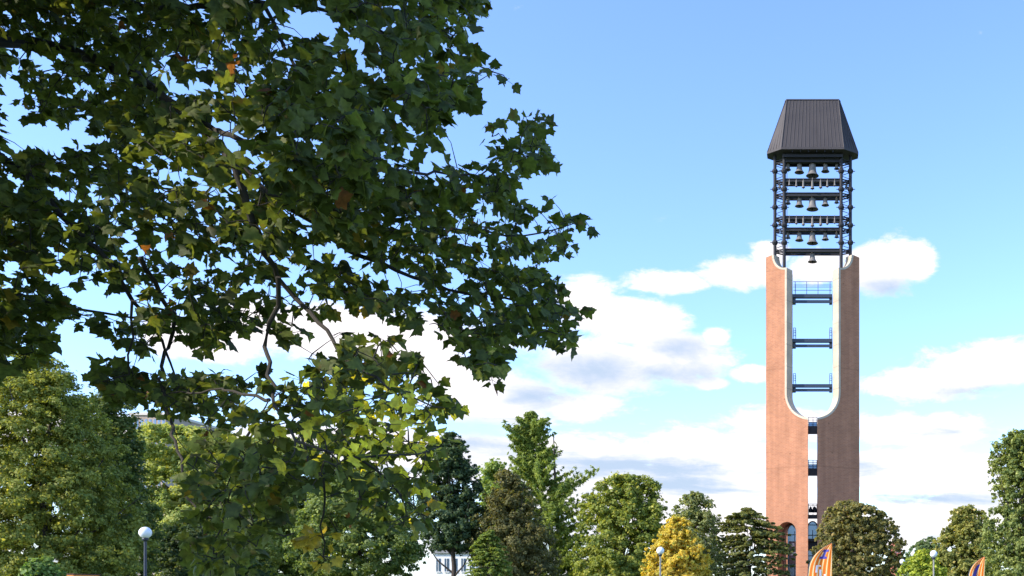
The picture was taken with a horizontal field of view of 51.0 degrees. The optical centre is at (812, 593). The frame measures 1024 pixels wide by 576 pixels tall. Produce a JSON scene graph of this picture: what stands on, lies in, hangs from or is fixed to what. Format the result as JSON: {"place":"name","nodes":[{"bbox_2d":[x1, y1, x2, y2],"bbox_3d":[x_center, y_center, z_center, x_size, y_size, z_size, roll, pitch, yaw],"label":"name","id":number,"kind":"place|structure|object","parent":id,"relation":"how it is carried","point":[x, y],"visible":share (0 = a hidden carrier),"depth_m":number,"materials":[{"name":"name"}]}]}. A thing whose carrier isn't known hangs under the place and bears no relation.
{"place":"outdoors","nodes":[
{"label":"outdoors","id":0,"kind":"place"},
{"bbox_2d":[129,412,217,575],"bbox_3d":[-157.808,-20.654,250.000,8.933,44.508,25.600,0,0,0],"label":"apartment block","id":1,"kind":"structure","parent":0,"point":[143,415],"depth_m":237.50,"materials":[{"name":"beige"}]},
{"bbox_2d":[432,549,477,575],"bbox_3d":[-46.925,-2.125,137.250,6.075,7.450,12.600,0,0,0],"label":"white building","id":2,"kind":"structure","parent":0,"point":[443,557],"depth_m":131.25,"materials":[{"name":"paint"}]},
{"bbox_2d":[436,559,440,572],"bbox_3d":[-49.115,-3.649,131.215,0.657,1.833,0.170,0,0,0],"label":"window","id":3,"kind":"structure","parent":2,"relation":"in","point":[438,566],"depth_m":131.22,"materials":[{"name":"grey glass"}]},
{"bbox_2d":[444,559,448,572],"bbox_3d":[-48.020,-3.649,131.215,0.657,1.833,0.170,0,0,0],"label":"window","id":4,"kind":"structure","parent":2,"relation":"in","point":[446,560],"depth_m":131.22,"materials":[{"name":"grey glass"}]},
{"bbox_2d":[461,559,465,572],"bbox_3d":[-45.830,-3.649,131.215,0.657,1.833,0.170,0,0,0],"label":"window","id":5,"kind":"structure","parent":2,"relation":"in","point":[463,569],"depth_m":131.22,"materials":[{"name":"grey glass"}]},
{"bbox_2d":[0,0,1023,575],"label":"sky","id":6,"kind":"structure","parent":0,"point":[667,113],"materials":[{"name":"blue"}]},
{"label":"ground","id":7,"kind":"structure","parent":0,"visible":0},
{"bbox_2d":[18,556,67,575],"bbox_3d":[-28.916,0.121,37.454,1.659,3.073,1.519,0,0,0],"label":"sapling","id":8,"kind":"object","parent":7,"relation":"on","point":[43,566],"visible":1,"depth_m":37.33,"materials":[{"name":"green plant"}]},
{"bbox_2d":[0,349,166,575],"bbox_3d":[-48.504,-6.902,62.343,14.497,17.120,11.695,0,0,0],"label":"deciduous tree","id":9,"kind":"object","parent":7,"relation":"on","point":[64,478],"visible":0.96,"depth_m":61.20,"materials":[{"name":"green plant"}]},
{"bbox_2d":[67,574,100,575],"bbox_3d":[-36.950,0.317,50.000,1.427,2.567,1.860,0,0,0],"label":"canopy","id":10,"kind":"object","parent":7,"relation":"on","point":[83,574],"visible":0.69,"depth_m":49.72,"materials":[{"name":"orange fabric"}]},
{"bbox_2d":[74,389,169,575],"bbox_3d":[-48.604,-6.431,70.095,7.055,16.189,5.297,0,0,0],"label":"deciduous tree","id":11,"kind":"object","parent":7,"relation":"on","point":[120,425],"visible":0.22,"depth_m":69.82,"materials":[{"name":"green plant"}]},
{"bbox_2d":[138,527,151,575],"bbox_3d":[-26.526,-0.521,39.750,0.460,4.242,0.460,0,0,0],"label":"globe lamp","id":12,"kind":"object","parent":7,"relation":"on","point":[145,533],"visible":1,"depth_m":39.70,"materials":[{"name":"grey glass"}]},
{"bbox_2d":[136,521,277,575],"bbox_3d":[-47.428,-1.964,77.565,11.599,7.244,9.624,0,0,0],"label":"understory tree","id":13,"kind":"object","parent":7,"relation":"on","point":[169,557],"visible":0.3,"depth_m":76.14,"materials":[{"name":"green plant"}]},
{"bbox_2d":[127,421,305,575],"bbox_3d":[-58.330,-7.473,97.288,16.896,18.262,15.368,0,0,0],"label":"deciduous tree","id":14,"kind":"object","parent":7,"relation":"on","point":[163,463],"visible":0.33,"depth_m":94.40,"materials":[{"name":"green plant"}]},
{"bbox_2d":[246,435,343,575],"bbox_3d":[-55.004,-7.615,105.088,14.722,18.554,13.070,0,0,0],"label":"deciduous tree","id":15,"kind":"object","parent":7,"relation":"on","point":[301,505],"visible":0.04,"depth_m":102.51,"materials":[{"name":"green plant"}]},
{"bbox_2d":[0,0,599,575],"bbox_3d":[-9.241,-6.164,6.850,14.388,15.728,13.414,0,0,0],"label":"plane tree","id":16,"kind":"object","parent":7,"relation":"on","point":[346,164],"visible":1,"depth_m":8.50,"materials":[{"name":"green plant"}]},
{"bbox_2d":[282,467,434,575],"bbox_3d":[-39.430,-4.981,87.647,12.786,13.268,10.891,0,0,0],"label":"deciduous tree","id":17,"kind":"object","parent":7,"relation":"on","point":[356,542],"visible":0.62,"depth_m":85.16,"materials":[{"name":"green plant"}]},
{"bbox_2d":[413,430,487,575],"bbox_3d":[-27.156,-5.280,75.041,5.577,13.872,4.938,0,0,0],"label":"deciduous tree","id":18,"kind":"object","parent":7,"relation":"on","point":[455,524],"visible":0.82,"depth_m":74.13,"materials":[{"name":"green plant"}]},
{"bbox_2d":[464,529,512,575],"bbox_3d":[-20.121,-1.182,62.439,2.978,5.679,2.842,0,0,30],"label":"understory tree","id":19,"kind":"object","parent":7,"relation":"on","point":[482,549],"visible":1,"depth_m":62.32,"materials":[{"name":"green plant"}]},
{"bbox_2d":[472,457,518,566],"bbox_3d":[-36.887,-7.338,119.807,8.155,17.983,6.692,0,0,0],"label":"deciduous tree","id":20,"kind":"object","parent":7,"relation":"on","point":[490,469],"visible":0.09,"depth_m":118.96,"materials":[{"name":"green plant"}]},
{"bbox_2d":[464,468,567,575],"bbox_3d":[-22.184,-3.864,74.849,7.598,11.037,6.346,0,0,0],"label":"copper leaved tree","id":21,"kind":"object","parent":7,"relation":"on","point":[525,551],"visible":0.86,"depth_m":74.05,"materials":[{"name":"green plant"}]},
{"bbox_2d":[481,411,605,575],"bbox_3d":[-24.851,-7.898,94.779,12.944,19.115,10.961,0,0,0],"label":"pine tree","id":22,"kind":"object","parent":7,"relation":"on","point":[527,436],"visible":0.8,"depth_m":94.44,"materials":[{"name":"green plant"}]},
{"bbox_2d":[570,471,670,575],"bbox_3d":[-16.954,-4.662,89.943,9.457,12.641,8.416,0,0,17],"label":"deciduous tree","id":23,"kind":"object","parent":7,"relation":"on","point":[628,492],"visible":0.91,"depth_m":88.21,"materials":[{"name":"green plant"}]},
{"bbox_2d":[656,547,663,575],"bbox_3d":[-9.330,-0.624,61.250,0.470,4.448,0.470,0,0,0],"label":"globe lamp","id":24,"kind":"object","parent":7,"relation":"on","point":[660,551],"visible":1,"depth_m":61.15,"materials":[{"name":"grey glass"}]},
{"bbox_2d":[640,514,713,575],"bbox_3d":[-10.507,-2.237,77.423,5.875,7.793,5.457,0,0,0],"label":"autumn tree","id":25,"kind":"object","parent":7,"relation":"on","point":[679,556],"visible":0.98,"depth_m":76.66,"materials":[{"name":"yellow plant"}]},
{"bbox_2d":[668,491,723,575],"bbox_3d":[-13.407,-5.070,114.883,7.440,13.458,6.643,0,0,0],"label":"deciduous tree","id":26,"kind":"object","parent":7,"relation":"on","point":[703,521],"visible":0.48,"depth_m":114.05,"materials":[{"name":"green plant"}]},
{"bbox_2d":[710,507,797,575],"bbox_3d":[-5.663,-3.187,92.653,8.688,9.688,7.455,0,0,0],"label":"hemlock tree","id":27,"kind":"object","parent":7,"relation":"on","point":[737,562],"visible":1,"depth_m":91.97,"materials":[{"name":"green plant"}]},
{"bbox_2d":[805,499,907,575],"bbox_3d":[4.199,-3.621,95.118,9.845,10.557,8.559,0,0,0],"label":"bushy tree","id":28,"kind":"object","parent":7,"relation":"on","point":[859,533],"visible":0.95,"depth_m":93.18,"materials":[{"name":"green plant"}]},
{"bbox_2d":[895,549,948,575],"bbox_3d":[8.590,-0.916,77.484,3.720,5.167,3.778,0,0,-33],"label":"understory tree","id":29,"kind":"object","parent":7,"relation":"on","point":[921,563],"visible":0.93,"depth_m":76.98,"materials":[{"name":"green plant"}]},
{"bbox_2d":[894,536,954,575],"bbox_3d":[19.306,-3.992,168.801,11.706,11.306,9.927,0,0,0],"label":"deciduous tree","id":30,"kind":"object","parent":7,"relation":"on","point":[922,544],"visible":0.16,"depth_m":167.72,"materials":[{"name":"green plant"}]},
{"bbox_2d":[930,550,936,575],"bbox_3d":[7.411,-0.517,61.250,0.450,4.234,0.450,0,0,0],"label":"globe lamp","id":31,"kind":"object","parent":7,"relation":"on","point":[933,554],"visible":1,"depth_m":61.17,"materials":[{"name":"grey glass"}]},
{"bbox_2d":[929,504,1002,575],"bbox_3d":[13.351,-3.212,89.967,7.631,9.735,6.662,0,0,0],"label":"deciduous tree","id":32,"kind":"object","parent":7,"relation":"on","point":[963,556],"visible":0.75,"depth_m":88.68,"materials":[{"name":"green plant"}]},
{"bbox_2d":[968,556,984,575],"bbox_3d":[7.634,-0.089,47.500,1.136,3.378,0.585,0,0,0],"label":"feather flag","id":33,"kind":"object","parent":7,"relation":"on","point":[977,568],"visible":1,"depth_m":47.52,"materials":[{"name":"orange fabric"}]},
{"bbox_2d":[978,428,1023,575],"bbox_3d":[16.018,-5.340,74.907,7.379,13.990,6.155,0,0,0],"label":"deciduous tree","id":34,"kind":"object","parent":7,"relation":"on","point":[1008,548],"visible":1,"depth_m":74.17,"materials":[{"name":"green plant"}]},
{"label":"path","id":35,"kind":"structure","parent":0,"visible":0},
{"bbox_2d":[807,542,832,575],"bbox_3d":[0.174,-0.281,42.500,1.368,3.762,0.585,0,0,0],"label":"feather flag","id":36,"kind":"object","parent":35,"relation":"on","point":[820,563],"visible":1,"depth_m":42.53,"materials":[{"name":"orange fabric"}]},
{"label":"plaza","id":37,"kind":"structure","parent":0,"visible":0},
{"bbox_2d":[766,99,858,575],"bbox_3d":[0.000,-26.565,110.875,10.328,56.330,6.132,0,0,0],"label":"carillon tower","id":38,"kind":"structure","parent":37,"relation":"on","point":[812,134],"depth_m":109.89,"materials":[{"name":"orange brick"}]},
{"bbox_2d":[787,524,795,575],"bbox_3d":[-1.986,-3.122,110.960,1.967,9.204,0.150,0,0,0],"label":"window","id":39,"kind":"structure","parent":38,"relation":"in","point":[791,530],"depth_m":110.96,"materials":[{"name":"blue glass"}]},
{"bbox_2d":[808,521,816,565],"bbox_3d":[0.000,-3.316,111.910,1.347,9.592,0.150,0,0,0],"label":"window","id":40,"kind":"structure","parent":38,"relation":"in","point":[812,525],"depth_m":111.91,"materials":[{"name":"blue glass"}]}
]}

